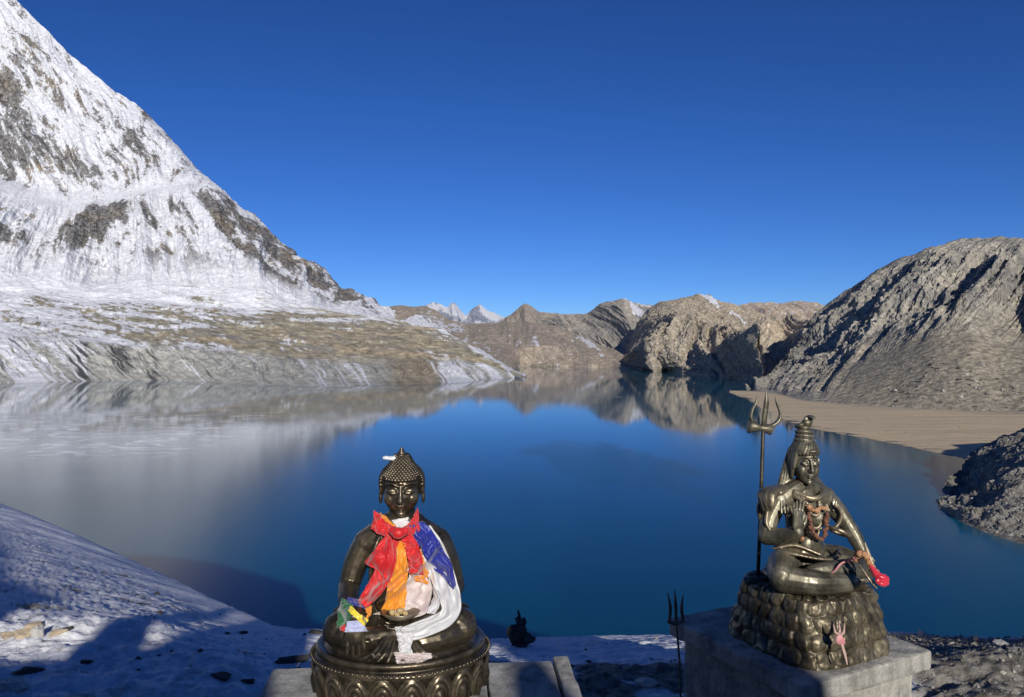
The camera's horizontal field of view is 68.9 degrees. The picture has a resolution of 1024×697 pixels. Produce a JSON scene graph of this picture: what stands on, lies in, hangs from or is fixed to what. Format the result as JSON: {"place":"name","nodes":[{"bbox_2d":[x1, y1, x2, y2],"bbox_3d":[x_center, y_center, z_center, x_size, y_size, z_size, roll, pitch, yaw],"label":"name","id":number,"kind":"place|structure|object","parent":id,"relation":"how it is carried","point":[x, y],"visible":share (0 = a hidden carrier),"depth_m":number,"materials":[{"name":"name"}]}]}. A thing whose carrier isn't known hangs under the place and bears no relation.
{"place":"outdoors","nodes":[
{"label":"outdoors","id":0,"kind":"place"},
{"bbox_2d":[0,0,525,385],"bbox_3d":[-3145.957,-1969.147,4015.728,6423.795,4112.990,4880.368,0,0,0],"label":"snow mountain","id":1,"kind":"structure","parent":0,"point":[136,244],"depth_m":3439.22,"materials":[{"name":"white snow"}]},
{"bbox_2d":[425,302,504,323],"bbox_3d":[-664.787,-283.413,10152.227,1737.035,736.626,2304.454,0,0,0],"label":"snow peak","id":2,"kind":"structure","parent":0,"point":[479,313],"depth_m":10277.45,"materials":[{"name":"white snow"}]},
{"bbox_2d":[0,366,1023,638],"bbox_3d":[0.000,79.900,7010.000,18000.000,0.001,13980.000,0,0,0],"label":"lake water","id":3,"kind":"structure","parent":0,"point":[564,502],"depth_m":420.13,"materials":[{"name":"blue liquid"}]},
{"bbox_2d":[0,503,1023,696],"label":"snowy ground","id":4,"kind":"structure","parent":0,"point":[110,640],"depth_m":5.34,"materials":[{"name":"white snow"}]},
{"bbox_2d":[0,631,13,639],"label":"boulder","id":5,"kind":"object","parent":4,"relation":"on","point":[5,635],"visible":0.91,"depth_m":5.12,"materials":[{"name":"beige stone"}]},
{"bbox_2d":[0,676,28,692],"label":"boulder","id":6,"kind":"object","parent":4,"relation":"on","point":[16,684],"visible":0.99,"depth_m":4.23,"materials":[{"name":"stone"}]},
{"bbox_2d":[13,628,31,638],"bbox_3d":[-3.325,1.961,5.109,0.138,0.098,0.142,0,0,-39],"label":"boulder","id":7,"kind":"object","parent":4,"relation":"on","point":[21,633],"visible":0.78,"depth_m":5.07,"materials":[{"name":"beige stone"}]},
{"bbox_2d":[11,666,45,674],"bbox_3d":[-2.928,1.949,4.524,0.182,0.036,0.090,0,0,-25],"label":"boulder","id":8,"kind":"object","parent":4,"relation":"on","point":[27,670],"visible":1,"depth_m":4.51,"materials":[{"name":"stone"}]},
{"bbox_2d":[24,621,43,627],"bbox_3d":[-3.392,1.976,5.295,0.127,0.076,0.086,0,0,7],"label":"boulder","id":9,"kind":"object","parent":4,"relation":"on","point":[33,624],"visible":0.57,"depth_m":5.28,"materials":[{"name":"beige stone"}]},
{"bbox_2d":[30,625,44,637],"bbox_3d":[-3.234,1.943,5.097,0.074,0.108,0.066,0,0,12],"label":"boulder","id":10,"kind":"object","parent":4,"relation":"on","point":[37,631],"visible":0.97,"depth_m":5.08,"materials":[{"name":"stone"}]},
{"bbox_2d":[49,629,67,636],"bbox_3d":[-3.141,1.971,5.177,0.117,0.067,0.092,0,0,-25],"label":"boulder","id":11,"kind":"object","parent":4,"relation":"on","point":[55,632],"visible":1,"depth_m":5.15,"materials":[{"name":"beige stone"}]},
{"bbox_2d":[62,626,74,630],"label":"boulder","id":12,"kind":"object","parent":4,"relation":"on","point":[69,628],"visible":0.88,"depth_m":5.21,"materials":[{"name":"stone"}]},
{"bbox_2d":[80,659,93,663],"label":"boulder","id":13,"kind":"object","parent":4,"relation":"on","point":[83,661],"visible":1,"depth_m":4.72,"materials":[{"name":"stone"}]},
{"bbox_2d":[210,671,230,680],"bbox_3d":[-1.706,1.924,4.391,0.146,0.030,0.088,0,0,22],"label":"boulder","id":14,"kind":"object","parent":4,"relation":"on","point":[222,676],"visible":1,"depth_m":4.37,"materials":[{"name":"stone"}]},
{"bbox_2d":[240,679,254,683],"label":"boulder","id":15,"kind":"object","parent":4,"relation":"on","point":[248,681],"visible":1,"depth_m":4.35,"materials":[{"name":"stone"}]},
{"bbox_2d":[275,654,309,663],"bbox_3d":[-1.535,2.176,5.226,0.253,0.066,0.089,0,0,-33],"label":"boulder","id":16,"kind":"object","parent":4,"relation":"on","point":[294,659],"visible":0.99,"depth_m":5.20,"materials":[{"name":"stone"}]},
{"bbox_2d":[3,536,617,680],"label":"rocks","id":17,"kind":"object","parent":4,"relation":"on","point":[201,650],"visible":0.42,"depth_m":4.83,"materials":[{"name":"grey stone"}]},
{"bbox_2d":[308,629,322,633],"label":"boulder","id":18,"kind":"object","parent":4,"relation":"on","point":[313,631],"visible":0.9,"depth_m":7.17,"materials":[{"name":"stone"}]},
{"bbox_2d":[259,656,581,696],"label":"concrete plinth","id":19,"kind":"object","parent":4,"relation":"on","point":[534,679],"visible":0.56,"depth_m":3.49,"materials":[{"name":"grey concrete"}]},
{"bbox_2d":[310,447,490,696],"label":"seated bronze statue","id":20,"kind":"object","parent":19,"relation":"on","point":[353,664],"visible":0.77,"depth_m":3.02,"materials":[{"name":"black metal"}]},
{"bbox_2d":[339,624,345,630],"bbox_3d":[-0.672,1.098,2.948,0.020,0.057,0.126,0,0,-18],"label":"prayer flag","id":21,"kind":"object","parent":20,"relation":"attached to","point":[342,627],"visible":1,"depth_m":2.90,"materials":[{"name":"red fabric"}]},
{"bbox_2d":[336,598,352,626],"bbox_3d":[-0.667,1.061,2.982,0.051,0.121,0.207,0,0,-27],"label":"prayer flag","id":22,"kind":"object","parent":20,"relation":"attached to","point":[344,615],"visible":0.99,"depth_m":2.98,"materials":[{"name":"green fabric"}]},
{"bbox_2d":[344,620,367,631],"bbox_3d":[-0.598,1.081,2.897,0.097,0.060,0.040,0,0,-27],"label":"prayer flag","id":23,"kind":"object","parent":20,"relation":"attached to","point":[355,626],"visible":1,"depth_m":2.88,"materials":[{"name":"white fabric"}]},
{"bbox_2d":[347,597,364,608],"bbox_3d":[-0.631,1.039,3.044,0.056,0.086,0.202,0,0,0],"label":"prayer flag","id":24,"kind":"object","parent":20,"relation":"attached to","point":[354,601],"visible":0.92,"depth_m":2.97,"materials":[{"name":"blue fabric"}]},
{"bbox_2d":[348,606,367,625],"bbox_3d":[-0.604,1.064,2.971,0.071,0.117,0.188,0,0,0],"label":"prayer flag","id":25,"kind":"object","parent":20,"relation":"attached to","point":[362,619],"visible":1,"depth_m":2.89,"materials":[{"name":"yellow fabric"}]},
{"bbox_2d":[365,605,371,618],"bbox_3d":[-0.600,1.096,3.102,0.034,0.046,0.065,0,0,0],"label":"prayer flag","id":26,"kind":"object","parent":20,"relation":"attached to","point":[368,610],"visible":0.93,"depth_m":3.10,"materials":[{"name":"orange fabric"}]},
{"bbox_2d":[358,532,399,607],"bbox_3d":[-0.546,0.913,3.051,0.173,0.313,0.141,0,0,0],"label":"ceremonial scarf","id":27,"kind":"object","parent":20,"relation":"hanging from","point":[381,560],"visible":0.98,"depth_m":3.05,"materials":[{"name":"red fabric"}]},
{"bbox_2d":[371,510,392,537],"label":"ceremonial scarf","id":28,"kind":"object","parent":20,"relation":"attached to","point":[381,526],"visible":0.7,"depth_m":3.11,"materials":[{"name":"red fabric"}]},
{"bbox_2d":[380,512,395,525],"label":"ceremonial scarf","id":29,"kind":"object","parent":20,"relation":"attached to","point":[385,518],"visible":0.84,"depth_m":3.12,"materials":[{"name":"orange fabric"}]},
{"bbox_2d":[382,455,395,460],"bbox_3d":[-0.512,0.464,3.170,0.076,0.024,0.036,0,0,0],"label":"snow clump","id":30,"kind":"object","parent":20,"relation":"attached to","point":[390,458],"visible":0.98,"depth_m":3.16,"materials":[{"name":"white snow"}]},
{"bbox_2d":[381,539,407,609],"bbox_3d":[-0.472,0.921,3.054,0.104,0.309,0.091,0,0,43],"label":"ceremonial scarf","id":31,"kind":"object","parent":20,"relation":"hanging from","point":[396,594],"visible":0.94,"depth_m":3.04,"materials":[{"name":"orange fabric"}]},
{"bbox_2d":[389,526,408,538],"bbox_3d":[-0.459,0.745,3.021,0.082,0.049,0.048,0,0,0],"label":"scarf knot","id":32,"kind":"object","parent":20,"relation":"attached to","point":[398,532],"visible":1,"depth_m":3.01,"materials":[{"name":"red fabric"}]},
{"bbox_2d":[380,608,419,621],"bbox_3d":[-0.450,1.075,3.008,0.160,0.031,0.160,0,-6,0],"label":"offering dish","id":33,"kind":"object","parent":20,"relation":"on","point":[413,612],"visible":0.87,"depth_m":2.97,"materials":[{"name":"brown metal"}]},
{"bbox_2d":[389,607,407,615],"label":"offerings","id":34,"kind":"object","parent":33,"relation":"in","point":[400,610],"visible":0.93,"depth_m":2.99,"materials":[{"name":"beige food"}]},
{"bbox_2d":[392,517,408,526],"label":"ceremonial scarf","id":35,"kind":"object","parent":20,"relation":"attached to","point":[401,522],"visible":0.73,"depth_m":3.13,"materials":[{"name":"white fabric"}]},
{"bbox_2d":[374,567,431,617],"bbox_3d":[-0.458,0.999,3.087,0.241,0.220,0.173,0,0,0],"label":"ceremonial scarf","id":36,"kind":"object","parent":20,"relation":"on","point":[418,595],"visible":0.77,"depth_m":3.10,"materials":[{"name":"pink fabric"}]},
{"bbox_2d":[395,626,418,655],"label":"ceremonial scarf","id":37,"kind":"object","parent":20,"relation":"hanging from","point":[404,646],"visible":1,"depth_m":2.94,"materials":[{"name":"white fabric"}]},
{"bbox_2d":[404,507,419,536],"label":"ceremonial scarf","id":38,"kind":"object","parent":20,"relation":"attached to","point":[414,520],"visible":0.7,"depth_m":3.12,"materials":[{"name":"red fabric"}]},
{"bbox_2d":[401,533,423,574],"bbox_3d":[-0.416,0.848,3.058,0.109,0.182,0.096,0,0,0],"label":"ceremonial scarf","id":39,"kind":"object","parent":20,"relation":"on","point":[413,554],"visible":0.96,"depth_m":3.05,"materials":[{"name":"red fabric"}]},
{"bbox_2d":[393,652,431,663],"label":"ceremonial scarf","id":40,"kind":"object","parent":20,"relation":"on","point":[415,658],"visible":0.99,"depth_m":2.90,"materials":[{"name":"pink fabric"}]},
{"bbox_2d":[407,549,428,584],"bbox_3d":[-0.380,0.907,3.088,0.064,0.168,0.138,0,0,25],"label":"ceremonial scarf","id":41,"kind":"object","parent":20,"relation":"attached to","point":[423,578],"visible":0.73,"depth_m":3.12,"materials":[{"name":"orange fabric"}]},
{"bbox_2d":[399,525,460,640],"bbox_3d":[-0.324,0.952,3.038,0.186,0.409,0.268,0,0,16],"label":"ceremonial scarf","id":42,"kind":"object","parent":20,"relation":"on","point":[446,616],"visible":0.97,"depth_m":3.05,"materials":[{"name":"white fabric"}]},
{"bbox_2d":[409,521,455,589],"bbox_3d":[-0.329,0.865,3.113,0.187,0.276,0.099,0,0,-20],"label":"ceremonial scarf","id":43,"kind":"object","parent":42,"relation":"on","point":[429,543],"visible":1,"depth_m":3.12,"materials":[{"name":"blue fabric"}]},
{"bbox_2d":[421,550,439,614],"bbox_3d":[-0.335,0.949,3.088,0.082,0.250,0.188,0,0,0],"label":"ceremonial scarf","id":44,"kind":"object","parent":20,"relation":"hanging from","point":[433,607],"visible":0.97,"depth_m":3.06,"materials":[{"name":"white fabric"}]},
{"bbox_2d":[506,610,535,647],"bbox_3d":[0.070,2.494,6.553,0.215,0.427,0.229,0,0,-38],"label":"stone cairn","id":45,"kind":"object","parent":4,"relation":"on","point":[518,635],"visible":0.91,"depth_m":6.51,"materials":[{"name":"black stone"}]},
{"bbox_2d":[127,565,1023,696],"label":"gravel","id":46,"kind":"structure","parent":4,"relation":"on","point":[977,685],"depth_m":4.96,"materials":[{"name":"grey gravel"}]},
{"bbox_2d":[635,677,659,687],"bbox_3d":[0.761,1.890,4.208,0.142,0.064,0.100,0,0,21],"label":"boulder","id":47,"kind":"object","parent":4,"relation":"on","point":[644,682],"visible":0.98,"depth_m":4.19,"materials":[{"name":"stone"}]},
{"bbox_2d":[667,590,684,696],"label":"rusty trident","id":48,"kind":"object","parent":4,"relation":"on","point":[676,623],"visible":1,"depth_m":3.30,"materials":[{"name":"metal"}]},
{"bbox_2d":[669,606,930,696],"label":"concrete plinth","id":49,"kind":"structure","parent":4,"relation":"on","point":[720,661],"depth_m":3.19,"materials":[{"name":"grey concrete"}]},
{"bbox_2d":[728,415,889,670],"bbox_3d":[1.314,0.797,3.334,0.574,1.007,0.572,0,0,-27],"label":"ascetic statue","id":50,"kind":"object","parent":49,"relation":"on","point":[797,599],"visible":0.98,"depth_m":3.18,"materials":[{"name":"brown metal"}]},
{"bbox_2d":[746,390,781,575],"bbox_3d":[1.157,0.681,3.420,0.157,0.980,0.068,0,0,0],"label":"long trident","id":51,"kind":"object","parent":50,"relation":"on","point":[752,425],"visible":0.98,"depth_m":3.41,"materials":[{"name":"metal"}]},
{"bbox_2d":[806,504,827,512],"bbox_3d":[1.326,0.693,3.235,0.105,0.039,0.032,0,0,-14],"label":"flower garland","id":52,"kind":"object","parent":50,"relation":"attached to","point":[818,509],"visible":1,"depth_m":3.22},
{"bbox_2d":[807,509,828,540],"bbox_3d":[1.328,0.756,3.236,0.112,0.158,0.036,0,0,-14],"label":"flower garland","id":53,"kind":"object","parent":50,"relation":"attached to","point":[811,528],"visible":1,"depth_m":3.23},
{"bbox_2d":[831,561,847,572],"bbox_3d":[1.373,0.922,3.123,0.098,0.070,0.030,0,0,8],"label":"cloth strip","id":54,"kind":"object","parent":50,"relation":"on","point":[837,567],"visible":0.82,"depth_m":3.12,"materials":[{"name":"pink fabric"}]},
{"bbox_2d":[833,621,847,664],"bbox_3d":[1.299,1.164,2.961,0.048,0.147,0.087,0,0,0],"label":"votive trident","id":55,"kind":"object","parent":50,"relation":"attached to","point":[839,639],"visible":1,"depth_m":2.95,"materials":[{"name":"pink metal"}]},
{"bbox_2d":[852,550,878,571],"bbox_3d":[1.437,0.870,3.043,0.053,0.095,0.103,0,0,-42],"label":"flower garland","id":56,"kind":"object","parent":50,"relation":"attached to","point":[859,554],"visible":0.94,"depth_m":3.03},
{"bbox_2d":[869,564,888,586],"bbox_3d":[1.470,0.913,2.993,0.074,0.081,0.042,0,0,32],"label":"plastic flower","id":57,"kind":"object","parent":56,"relation":"attached to","point":[881,579],"visible":1,"depth_m":2.98,"materials":[{"name":"red plastic"}]},
{"bbox_2d":[859,543,876,588],"bbox_3d":[1.453,0.880,3.030,0.060,0.175,0.066,0,0,-35],"label":"metal horn","id":58,"kind":"object","parent":50,"relation":"attached to","point":[870,579],"visible":0.91,"depth_m":3.02,"materials":[{"name":"silver metal"}]},
{"bbox_2d":[917,629,925,635],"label":"boulder","id":59,"kind":"object","parent":4,"relation":"on","point":[921,633],"visible":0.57,"depth_m":6.52,"materials":[{"name":"stone"}]},
{"bbox_2d":[992,639,1007,644],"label":"boulder","id":60,"kind":"object","parent":4,"relation":"on","point":[998,641],"visible":0.91,"depth_m":5.29,"materials":[{"name":"stone"}]},
{"bbox_2d":[1006,646,1017,651],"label":"boulder","id":61,"kind":"object","parent":4,"relation":"on","point":[1014,648],"visible":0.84,"depth_m":4.65,"materials":[{"name":"grey stone"}]},
{"bbox_2d":[390,305,645,369],"bbox_3d":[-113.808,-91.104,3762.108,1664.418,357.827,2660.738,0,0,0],"label":"brown hill","id":62,"kind":"structure","parent":0,"point":[514,345],"depth_m":3642.20,"materials":[{"name":"brown stone"}]},
{"bbox_2d":[17,0,1023,317],"label":"sky","id":63,"kind":"structure","parent":0,"point":[500,156],"materials":[{"name":"blue"}]},
{"bbox_2d":[498,303,579,322],"bbox_3d":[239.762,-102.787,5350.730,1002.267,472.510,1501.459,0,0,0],"label":"pyramid hill","id":64,"kind":"structure","parent":0,"point":[525,312],"depth_m":5492.97,"materials":[{"name":"brown stone"}]},
{"bbox_2d":[534,298,652,353],"bbox_3d":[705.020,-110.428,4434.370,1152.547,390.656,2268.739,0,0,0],"label":"grey mountain","id":65,"kind":"structure","parent":0,"point":[609,324],"depth_m":4469.78,"materials":[{"name":"grey stone"}]},
{"bbox_2d":[619,293,782,376],"bbox_3d":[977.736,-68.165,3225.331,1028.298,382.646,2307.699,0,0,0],"label":"cliff headland","id":66,"kind":"structure","parent":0,"point":[683,335],"depth_m":2716.67,"materials":[{"name":"brown stone"}]},
{"bbox_2d":[709,322,763,382],"bbox_3d":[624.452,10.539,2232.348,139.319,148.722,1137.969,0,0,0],"label":"valley buttress","id":67,"kind":"structure","parent":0,"point":[737,356],"depth_m":1870.31,"materials":[{"name":"grey stone"}]},
{"bbox_2d":[753,313,808,364],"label":"ravine slope","id":68,"kind":"structure","parent":0,"point":[777,338],"depth_m":2349.33,"materials":[{"name":"brown stone"}]},
{"bbox_2d":[738,301,824,320],"bbox_3d":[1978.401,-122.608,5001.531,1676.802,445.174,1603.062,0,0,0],"label":"plateau ridge","id":69,"kind":"structure","parent":0,"point":[802,310],"depth_m":5220.36,"materials":[{"name":"brown stone"}]},
{"bbox_2d":[730,391,1023,458],"bbox_3d":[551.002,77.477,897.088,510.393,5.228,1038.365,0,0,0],"label":"sand beach","id":70,"kind":"structure","parent":0,"point":[974,431],"depth_m":795.68,"materials":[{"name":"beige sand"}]},
{"bbox_2d":[884,354,1023,411],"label":"fallen boulders","id":71,"kind":"object","parent":70,"relation":"on","point":[961,396],"visible":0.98,"depth_m":1018.88,"materials":[{"name":"stone"}]},
{"bbox_2d":[744,236,1023,411],"bbox_3d":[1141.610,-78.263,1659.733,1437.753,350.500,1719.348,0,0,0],"label":"mountain","id":72,"kind":"structure","parent":0,"point":[949,302],"depth_m":1302.56,"materials":[{"name":"grey stone"}]},
{"bbox_2d":[936,428,1023,544],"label":"scree hillside","id":73,"kind":"structure","parent":0,"point":[986,468],"depth_m":372.32,"materials":[{"name":"grey stone"}]},
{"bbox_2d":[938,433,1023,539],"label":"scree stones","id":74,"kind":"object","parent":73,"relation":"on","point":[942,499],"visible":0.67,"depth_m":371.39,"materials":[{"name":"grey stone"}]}
]}

